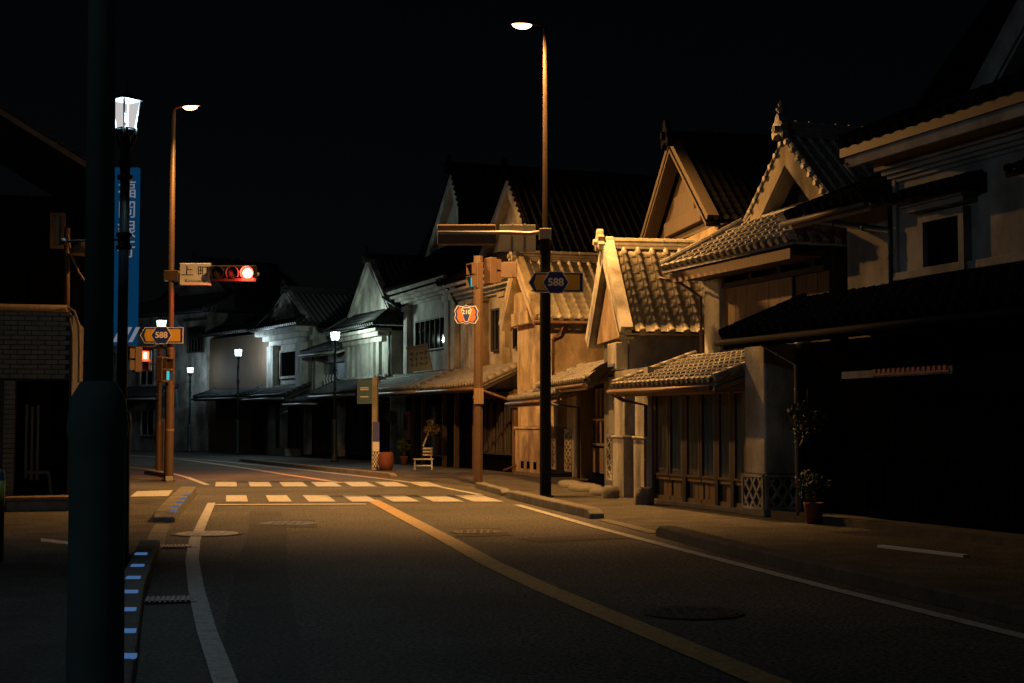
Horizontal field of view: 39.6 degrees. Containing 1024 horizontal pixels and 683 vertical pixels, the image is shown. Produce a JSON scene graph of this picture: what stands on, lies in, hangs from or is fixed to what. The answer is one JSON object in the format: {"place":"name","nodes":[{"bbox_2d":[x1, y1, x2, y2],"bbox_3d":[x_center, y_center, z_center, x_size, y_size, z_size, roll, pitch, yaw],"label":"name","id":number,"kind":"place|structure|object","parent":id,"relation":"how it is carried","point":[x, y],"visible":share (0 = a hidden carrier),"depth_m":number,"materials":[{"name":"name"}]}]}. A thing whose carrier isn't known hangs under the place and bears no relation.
{"place":"outdoors","nodes":[
{"label":"outdoors","id":0,"kind":"place"},
{"bbox_2d":[0,489,176,682],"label":"sidewalk","id":1,"kind":"structure","parent":0,"point":[33,599],"depth_m":13.51,"materials":[{"name":"concrete"}]},
{"bbox_2d":[0,469,4,561],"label":"bollard","id":2,"kind":"object","parent":1,"relation":"on","point":[2,492],"visible":1,"depth_m":16.12,"materials":[{"name":"black stone"}]},
{"bbox_2d":[0,304,83,511],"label":"brick building","id":3,"kind":"structure","parent":1,"relation":"on","point":[41,362],"depth_m":26.00,"materials":[{"name":"brown brick"}]},
{"bbox_2d":[60,79,143,566],"bbox_3d":[-4.590,-0.233,15.893,0.880,5.430,0.358,-1,-3,12],"label":"lantern post","id":4,"kind":"object","parent":1,"relation":"on","point":[125,178],"visible":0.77,"depth_m":15.83,"materials":[{"name":"metal"}]},
{"bbox_2d":[114,167,139,345],"bbox_3d":[-9.488,-2.045,34.302,1.187,4.300,0.303,-1,-3,15],"label":"banner sign","id":5,"kind":"object","parent":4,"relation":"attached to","point":[134,230],"visible":0.53,"depth_m":34.17,"materials":[{"name":"blue fabric"}]},
{"bbox_2d":[41,490,172,543],"bbox_3d":[-7.008,3.034,25.668,0.866,0.001,14.867,1,-3,-9],"label":"pavement marking","id":6,"kind":"object","parent":1,"relation":"on","point":[154,493],"visible":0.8,"depth_m":31.03,"materials":[{"name":"white paint"}]},
{"bbox_2d":[124,540,159,682],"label":"kerb","id":7,"kind":"structure","parent":1,"relation":"on","point":[139,569],"depth_m":11.93,"materials":[{"name":"concrete"}]},
{"bbox_2d":[147,524,170,544],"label":"flush kerb","id":8,"kind":"structure","parent":1,"relation":"on","point":[159,532],"depth_m":20.36,"materials":[{"name":"concrete"}]},
{"bbox_2d":[130,472,164,481],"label":"sidewalk","id":9,"kind":"structure","parent":0,"point":[136,477],"depth_m":40.01,"materials":[{"name":"concrete"}]},
{"bbox_2d":[144,470,172,481],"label":"kerb","id":10,"kind":"structure","parent":9,"relation":"on","point":[159,474],"depth_m":41.53,"materials":[{"name":"concrete"}]},
{"bbox_2d":[127,103,258,480],"bbox_3d":[-8.677,-1.379,38.511,3.601,10.288,0.740,0,-3,0],"label":"street lamp","id":11,"kind":"object","parent":9,"relation":"on","point":[193,274],"visible":0.99,"depth_m":38.43,"materials":[{"name":"brown metal"}]},
{"bbox_2d":[0,0,986,314],"label":"sky","id":12,"kind":"structure","parent":0,"point":[321,132],"materials":[{"name":"black"}]},
{"bbox_2d":[130,455,1023,682],"bbox_3d":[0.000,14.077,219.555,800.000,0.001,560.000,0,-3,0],"label":"ground","id":13,"kind":"structure","parent":0,"point":[379,595],"depth_m":12.32,"materials":[{"name":"grey asphalt"}]},
{"bbox_2d":[0,104,85,356],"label":"wooden house","id":14,"kind":"structure","parent":13,"relation":"on","point":[40,264],"depth_m":29.66,"materials":[{"name":"wood"}]},
{"bbox_2d":[50,213,65,248],"bbox_3d":[-9.494,-2.311,29.721,0.301,0.750,0.110,1,-3,-14],"label":"window","id":15,"kind":"structure","parent":14,"relation":"in","point":[57,220],"depth_m":29.69,"materials":[{"name":"brown wood"}]},
{"bbox_2d":[66,0,128,682],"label":"lantern post","id":16,"kind":"object","parent":13,"relation":"on","point":[97,427],"visible":1,"depth_m":4.83,"materials":[{"name":"black metal"}]},
{"bbox_2d":[142,349,161,470],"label":"signal post","id":17,"kind":"object","parent":13,"relation":"on","point":[147,363],"visible":0.66,"depth_m":45.36,"materials":[{"name":"brown metal"}]},
{"bbox_2d":[156,315,167,463],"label":"lantern post","id":18,"kind":"object","parent":13,"relation":"on","point":[162,319],"visible":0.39,"depth_m":50.31,"materials":[{"name":"metal"}]},
{"bbox_2d":[162,418,164,471],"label":"post","id":19,"kind":"object","parent":13,"relation":"on","point":[163,444],"visible":0.42,"depth_m":43.63,"materials":[{"name":"brown paint"}]},
{"bbox_2d":[143,595,196,602],"bbox_3d":[-3.057,2.287,12.636,0.500,0.016,0.400,1,-3,-12],"label":"drain grate","id":20,"kind":"object","parent":13,"relation":"on","point":[167,599],"visible":0.96,"depth_m":12.60,"materials":[{"name":"metal"}]},
{"bbox_2d":[153,487,196,522],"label":"kerb","id":21,"kind":"structure","parent":13,"relation":"on","point":[171,508],"depth_m":24.46,"materials":[{"name":"concrete"}]},
{"bbox_2d":[160,544,195,547],"bbox_3d":[-4.280,2.596,18.062,0.520,0.016,0.400,1,-3,-12],"label":"drain grate","id":22,"kind":"object","parent":13,"relation":"on","point":[177,546],"visible":0.91,"depth_m":18.02,"materials":[{"name":"metal"}]},
{"bbox_2d":[171,531,241,535],"bbox_3d":[-4.325,2.719,20.165,1.000,0.010,1.000,0,-3,0],"label":"manhole cover","id":23,"kind":"object","parent":13,"relation":"on","point":[207,533],"visible":1,"depth_m":20.09,"materials":[{"name":"metal"}]},
{"bbox_2d":[113,251,300,450],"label":"house","id":24,"kind":"structure","parent":13,"relation":"on","point":[205,309],"depth_m":79.77,"materials":[{"name":"white paint"}]},
{"bbox_2d":[138,345,155,386],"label":"window","id":25,"kind":"structure","parent":24,"relation":"in","point":[146,378],"depth_m":81.20,"materials":[{"name":"black glass"}]},
{"bbox_2d":[140,410,154,435],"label":"window","id":26,"kind":"structure","parent":24,"relation":"in","point":[147,417],"depth_m":80.92,"materials":[{"name":"black glass"}]},
{"bbox_2d":[187,327,204,352],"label":"window","id":27,"kind":"structure","parent":24,"relation":"in","point":[193,345],"depth_m":78.17,"materials":[{"name":"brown wood"}]},
{"bbox_2d":[189,283,329,453],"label":"house","id":28,"kind":"structure","parent":13,"relation":"on","point":[220,395],"depth_m":74.35,"materials":[{"name":"white wood"}]},
{"bbox_2d":[250,408,263,447],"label":"window","id":29,"kind":"structure","parent":28,"relation":"in","point":[257,414],"depth_m":72.13,"materials":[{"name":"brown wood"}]},
{"bbox_2d":[215,504,332,504],"bbox_3d":[-4.254,3.130,27.345,2.880,0.001,0.280,0,-3,-4],"label":"stop line","id":30,"kind":"object","parent":13,"relation":"on","point":[273,504],"visible":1,"depth_m":27.26,"materials":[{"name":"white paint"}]},
{"bbox_2d":[215,482,503,501],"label":"crosswalk","id":31,"kind":"structure","parent":13,"relation":"on","point":[352,498],"depth_m":30.20,"materials":[{"name":"white paint"}]},
{"bbox_2d":[223,511,629,682],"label":"road patch","id":32,"kind":"object","parent":13,"relation":"on","point":[262,643],"visible":0.97,"depth_m":12.08,"materials":[{"name":"grey asphalt"}]},
{"bbox_2d":[258,521,316,524],"bbox_3d":[-3.506,2.838,22.260,0.920,0.010,0.920,0,-3,0],"label":"manhole cover","id":33,"kind":"object","parent":32,"relation":"on","point":[287,523],"visible":1,"depth_m":22.13,"materials":[{"name":"metal"}]},
{"bbox_2d":[450,529,505,533],"bbox_3d":[-0.491,2.740,20.533,0.800,0.010,0.800,0,-3,0],"label":"manhole cover","id":34,"kind":"object","parent":32,"relation":"on","point":[478,531],"visible":1,"depth_m":20.46,"materials":[{"name":"metal"}]},
{"bbox_2d":[130,455,792,682],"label":"line","id":35,"kind":"object","parent":13,"relation":"on","point":[732,666],"visible":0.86,"depth_m":11.87,"materials":[{"name":"yellow paint"}]},
{"bbox_2d":[130,456,1023,682],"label":"edge line","id":36,"kind":"object","parent":13,"relation":"on","point":[218,663],"visible":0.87,"depth_m":12.74,"materials":[{"name":"white paint"}]},
{"bbox_2d":[643,606,743,618],"bbox_3d":[1.503,2.244,11.807,0.840,0.010,0.840,0,-3,0],"label":"manhole cover","id":37,"kind":"object","parent":13,"relation":"on","point":[694,612],"visible":1,"depth_m":11.74,"materials":[{"name":"metal"}]},
{"bbox_2d":[656,526,1023,626],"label":"kerb","id":38,"kind":"structure","parent":13,"relation":"on","point":[998,607],"depth_m":13.59,"materials":[{"name":"concrete"}]},
{"bbox_2d":[130,450,1023,600],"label":"sidewalk","id":39,"kind":"structure","parent":0,"point":[993,569],"depth_m":20.02,"materials":[{"name":"concrete"}]},
{"bbox_2d":[186,363,193,451],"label":"lantern post","id":40,"kind":"object","parent":39,"relation":"on","point":[189,426],"visible":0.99,"depth_m":75.85,"materials":[{"name":"metal"}]},
{"bbox_2d":[234,345,242,453],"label":"lantern post","id":41,"kind":"object","parent":39,"relation":"on","point":[237,438],"visible":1,"depth_m":70.46,"materials":[{"name":"metal"}]},
{"bbox_2d":[239,279,356,457],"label":"portico house","id":42,"kind":"structure","parent":39,"relation":"on","point":[300,363],"depth_m":67.02,"materials":[{"name":"white paint"}]},
{"bbox_2d":[279,349,294,378],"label":"window","id":43,"kind":"structure","parent":42,"relation":"in","point":[286,357],"depth_m":68.98,"materials":[{"name":"black glass"}]},
{"bbox_2d":[315,407,323,452],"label":"window","id":44,"kind":"structure","parent":42,"relation":"in","point":[319,411],"depth_m":65.31,"materials":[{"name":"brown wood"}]},
{"bbox_2d":[323,406,332,452],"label":"window","id":45,"kind":"structure","parent":42,"relation":"in","point":[328,410],"depth_m":64.36,"materials":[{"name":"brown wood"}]},
{"bbox_2d":[239,459,396,476],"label":"kerb","id":46,"kind":"structure","parent":39,"relation":"on","point":[363,472],"depth_m":46.83,"materials":[{"name":"concrete"}]},
{"bbox_2d":[330,329,340,461],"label":"lantern post","id":47,"kind":"object","parent":39,"relation":"on","point":[334,439],"visible":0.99,"depth_m":56.89,"materials":[{"name":"metal"}]},
{"bbox_2d":[308,246,416,461],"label":"gabled house","id":48,"kind":"structure","parent":39,"relation":"on","point":[370,326],"depth_m":59.20,"materials":[{"name":"grey paint"}]},
{"bbox_2d":[349,405,360,454],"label":"window","id":49,"kind":"structure","parent":48,"relation":"in","point":[354,411],"depth_m":61.31,"materials":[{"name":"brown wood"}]},
{"bbox_2d":[361,405,371,455],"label":"window","id":50,"kind":"structure","parent":48,"relation":"in","point":[366,410],"depth_m":59.82,"materials":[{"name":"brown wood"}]},
{"bbox_2d":[378,405,388,451],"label":"window","id":51,"kind":"structure","parent":48,"relation":"in","point":[383,441],"depth_m":57.79,"materials":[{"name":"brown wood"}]},
{"bbox_2d":[357,377,379,469],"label":"street signboard","id":52,"kind":"object","parent":39,"relation":"on","point":[367,391],"visible":0.93,"depth_m":47.36,"materials":[{"name":"grey paint"}]},
{"bbox_2d":[378,452,393,470],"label":"pot","id":53,"kind":"object","parent":39,"relation":"on","point":[385,461],"visible":1,"depth_m":46.60,"materials":[{"name":"ceramic"}]},
{"bbox_2d":[395,438,410,464],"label":"potted plant","id":54,"kind":"object","parent":39,"relation":"on","point":[403,458],"visible":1,"depth_m":52.42,"materials":[{"name":"green plant"}]},
{"bbox_2d":[413,448,432,469],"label":"chair","id":55,"kind":"object","parent":39,"relation":"on","point":[431,458],"visible":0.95,"depth_m":47.20,"materials":[{"name":"white paint"}]},
{"bbox_2d":[454,256,516,483],"bbox_3d":[-0.669,0.720,36.333,1.560,5.850,0.482,-1,-3,11],"label":"signal post","id":56,"kind":"object","parent":39,"relation":"on","point":[495,269],"visible":1,"depth_m":36.32,"materials":[{"name":"brown paint"}]},
{"bbox_2d":[475,482,509,495],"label":"kerb","id":57,"kind":"structure","parent":39,"relation":"on","point":[494,489],"depth_m":32.02,"materials":[{"name":"concrete"}]},
{"bbox_2d":[378,154,637,467],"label":"shop house","id":58,"kind":"structure","parent":39,"relation":"on","point":[470,194],"depth_m":52.60,"materials":[{"name":"white paint"}]},
{"bbox_2d":[408,406,415,454],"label":"window","id":59,"kind":"structure","parent":58,"relation":"in","point":[409,407],"depth_m":54.80,"materials":[{"name":"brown wood"}]},
{"bbox_2d":[406,343,432,371],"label":"roof signboard","id":60,"kind":"object","parent":58,"relation":"attached to","point":[419,358],"visible":1,"depth_m":50.66,"materials":[{"name":"brown wood"}]},
{"bbox_2d":[416,406,425,454],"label":"window","id":61,"kind":"structure","parent":58,"relation":"in","point":[418,408],"depth_m":53.89,"materials":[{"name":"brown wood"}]},
{"bbox_2d":[422,421,433,446],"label":"leaning board","id":62,"kind":"object","parent":58,"relation":"attached to","point":[427,436],"visible":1,"depth_m":49.43,"materials":[{"name":"white paint"}]},
{"bbox_2d":[415,315,443,350],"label":"window","id":63,"kind":"structure","parent":58,"relation":"in","point":[430,331],"depth_m":52.98,"materials":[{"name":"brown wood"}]},
{"bbox_2d":[428,405,435,455],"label":"window","id":64,"kind":"structure","parent":58,"relation":"in","point":[431,409],"depth_m":52.43,"materials":[{"name":"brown wood"}]},
{"bbox_2d":[423,412,449,435],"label":"flower bush","id":65,"kind":"object","parent":58,"relation":"hanging from","point":[435,429],"visible":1,"depth_m":49.33,"materials":[{"name":"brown plant"}]},
{"bbox_2d":[436,405,447,456],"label":"window","id":66,"kind":"structure","parent":58,"relation":"in","point":[438,407],"depth_m":51.53,"materials":[{"name":"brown wood"}]},
{"bbox_2d":[437,20,582,496],"bbox_3d":[-0.033,-1.811,30.480,3.128,10.238,0.521,0,-3,6],"label":"street lamp","id":67,"kind":"object","parent":39,"relation":"on","point":[545,282],"visible":1,"depth_m":30.36,"materials":[{"name":"brown metal"}]},
{"bbox_2d":[416,158,657,471],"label":"shop house","id":68,"kind":"structure","parent":39,"relation":"on","point":[583,206],"depth_m":46.81,"materials":[{"name":"white paint"}]},
{"bbox_2d":[483,401,484,453],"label":"window","id":69,"kind":"structure","parent":68,"relation":"in","point":[484,401],"depth_m":46.82,"materials":[{"name":"brown wood"}]},
{"bbox_2d":[485,400,492,453],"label":"window","id":70,"kind":"structure","parent":68,"relation":"in","point":[488,403],"depth_m":46.53,"materials":[{"name":"brown wood"}]},
{"bbox_2d":[491,308,498,351],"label":"window","id":71,"kind":"structure","parent":68,"relation":"in","point":[494,312],"depth_m":46.55,"materials":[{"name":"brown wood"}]},
{"bbox_2d":[492,400,499,454],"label":"window","id":72,"kind":"structure","parent":68,"relation":"in","point":[496,403],"depth_m":45.81,"materials":[{"name":"brown wood"}]},
{"bbox_2d":[500,400,507,454],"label":"window","id":73,"kind":"structure","parent":68,"relation":"in","point":[503,409],"depth_m":45.30,"materials":[{"name":"brown wood"}]},
{"bbox_2d":[508,401,511,454],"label":"window","id":74,"kind":"structure","parent":68,"relation":"in","point":[509,409],"depth_m":44.69,"materials":[{"name":"brown wood"}]},
{"bbox_2d":[512,329,516,348],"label":"window","id":75,"kind":"structure","parent":68,"relation":"in","point":[514,331],"depth_m":44.91,"materials":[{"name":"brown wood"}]},
{"bbox_2d":[499,251,603,476],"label":"storehouse","id":76,"kind":"structure","parent":39,"relation":"on","point":[520,311],"depth_m":42.20,"materials":[{"name":"beige paint"}]},
{"bbox_2d":[506,491,603,518],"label":"kerb","id":77,"kind":"structure","parent":39,"relation":"on","point":[582,510],"depth_m":25.57,"materials":[{"name":"concrete"}]},
{"bbox_2d":[558,480,585,487],"bbox_3d":[1.441,3.489,34.932,0.655,0.155,1.588,1,-3,-9],"label":"step stone","id":78,"kind":"object","parent":39,"relation":"on","point":[564,483],"visible":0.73,"depth_m":34.44,"materials":[{"name":"grey stone"}]},
{"bbox_2d":[505,360,663,497],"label":"entrance lodge","id":79,"kind":"structure","parent":39,"relation":"on","point":[577,429],"depth_m":34.40,"materials":[{"name":"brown wood"}]},
{"bbox_2d":[592,385,603,474],"bbox_3d":[2.084,2.175,35.056,0.210,2.200,2.808,1,-3,-9],"label":"lattice door","id":80,"kind":"structure","parent":79,"relation":"in","point":[598,450],"depth_m":34.74,"materials":[{"name":"brown wood"}]},
{"bbox_2d":[568,483,601,491],"bbox_3d":[1.715,3.367,32.877,0.787,0.167,1.953,1,-3,-9],"label":"step stone","id":81,"kind":"object","parent":39,"relation":"on","point":[581,487],"visible":0.82,"depth_m":32.40,"materials":[{"name":"grey stone"}]},
{"bbox_2d":[589,487,602,495],"bbox_3d":[2.068,3.278,31.149,0.780,0.147,1.217,0,-3,4],"label":"step stone","id":82,"kind":"object","parent":39,"relation":"on","point":[595,491],"visible":0.41,"depth_m":30.73,"materials":[{"name":"grey stone"}]},
{"bbox_2d":[601,484,619,498],"bbox_3d":[2.053,3.125,29.653,0.362,0.283,0.385,1,-3,-9],"label":"step stone","id":83,"kind":"object","parent":39,"relation":"on","point":[609,491],"visible":1,"depth_m":29.50,"materials":[{"name":"grey stone"}]},
{"bbox_2d":[600,519,655,532],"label":"flush kerb","id":84,"kind":"structure","parent":39,"relation":"on","point":[646,530],"depth_m":21.54,"materials":[{"name":"concrete"}]},
{"bbox_2d":[634,486,654,504],"bbox_3d":[2.550,2.955,27.317,0.389,0.356,0.299,1,-3,-9],"label":"step stone","id":85,"kind":"object","parent":39,"relation":"on","point":[644,496],"visible":1,"depth_m":27.21,"materials":[{"name":"grey stone"}]},
{"bbox_2d":[585,120,780,485],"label":"storehouse","id":86,"kind":"structure","parent":39,"relation":"on","point":[641,314],"depth_m":32.20,"materials":[{"name":"ceramic"}]},
{"bbox_2d":[606,100,879,516],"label":"merchant house","id":87,"kind":"structure","parent":39,"relation":"on","point":[723,423],"depth_m":26.13,"materials":[{"name":"brown wood"}]},
{"bbox_2d":[654,395,668,474],"bbox_3d":[2.942,1.812,27.704,0.084,1.570,0.590,1,-3,-20],"label":"window","id":88,"kind":"structure","parent":87,"relation":"in","point":[661,402],"depth_m":27.79,"materials":[{"name":"brown wood"}]},
{"bbox_2d":[668,395,681,476],"bbox_3d":[3.153,1.779,27.127,0.084,1.570,0.560,1,-3,-20],"label":"window","id":89,"kind":"structure","parent":87,"relation":"in","point":[675,401],"depth_m":27.23,"materials":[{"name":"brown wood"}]},
{"bbox_2d":[685,394,708,477],"bbox_3d":[3.512,1.744,26.513,0.340,1.570,0.560,1,-3,-20],"label":"window","id":90,"kind":"structure","parent":87,"relation":"in","point":[692,401],"depth_m":26.56,"materials":[{"name":"brown wood"}]},
{"bbox_2d":[700,393,714,478],"bbox_3d":[3.595,1.710,25.917,0.084,1.570,0.540,1,-3,-20],"label":"window","id":91,"kind":"structure","parent":87,"relation":"in","point":[706,401],"depth_m":26.02,"materials":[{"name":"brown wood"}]},
{"bbox_2d":[717,391,729,479],"bbox_3d":[3.807,1.677,25.336,0.084,1.570,0.460,1,-3,-20],"label":"window","id":92,"kind":"structure","parent":87,"relation":"in","point":[723,398],"depth_m":25.42,"materials":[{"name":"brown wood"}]},
{"bbox_2d":[733,391,744,480],"bbox_3d":[3.999,1.647,24.811,0.084,1.570,0.420,1,-3,-20],"label":"window","id":93,"kind":"structure","parent":87,"relation":"in","point":[738,396],"depth_m":24.89,"materials":[{"name":"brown wood"}]},
{"bbox_2d":[794,469,830,523],"bbox_3d":[4.673,2.411,22.176,0.502,0.864,0.494,1,-3,-20],"label":"potted plant","id":94,"kind":"object","parent":39,"relation":"on","point":[813,512],"visible":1,"depth_m":22.09,"materials":[{"name":"green plant"}]},
{"bbox_2d":[714,0,1023,548],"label":"storehouse","id":95,"kind":"structure","parent":39,"relation":"on","point":[921,433],"depth_m":20.48,"materials":[{"name":"grey paint"}]},
{"bbox_2d":[787,386,849,445],"bbox_3d":[4.838,1.164,22.276,1.134,0.958,0.488,1,-3,-20],"label":"hanging plant","id":96,"kind":"object","parent":95,"relation":"hanging from","point":[810,423],"visible":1,"depth_m":22.13,"materials":[{"name":"green plant"}]},
{"bbox_2d":[879,169,986,276],"bbox_3d":[6.009,-1.678,20.387,0.633,1.386,1.750,1,-3,-20],"label":"window","id":97,"kind":"structure","parent":95,"relation":"in","point":[944,236],"depth_m":20.34,"materials":[{"name":"grey paint"}]},
{"bbox_2d":[1003,158,1023,177],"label":"window","id":98,"kind":"structure","parent":95,"relation":"in","point":[1018,165],"depth_m":18.41,"materials":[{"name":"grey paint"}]},
{"bbox_2d":[877,545,968,556],"bbox_3d":[4.981,2.547,17.304,0.090,0.030,1.500,2,-4,-26],"label":"threshold plank","id":99,"kind":"object","parent":39,"relation":"on","point":[924,551],"visible":1,"depth_m":17.21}
]}

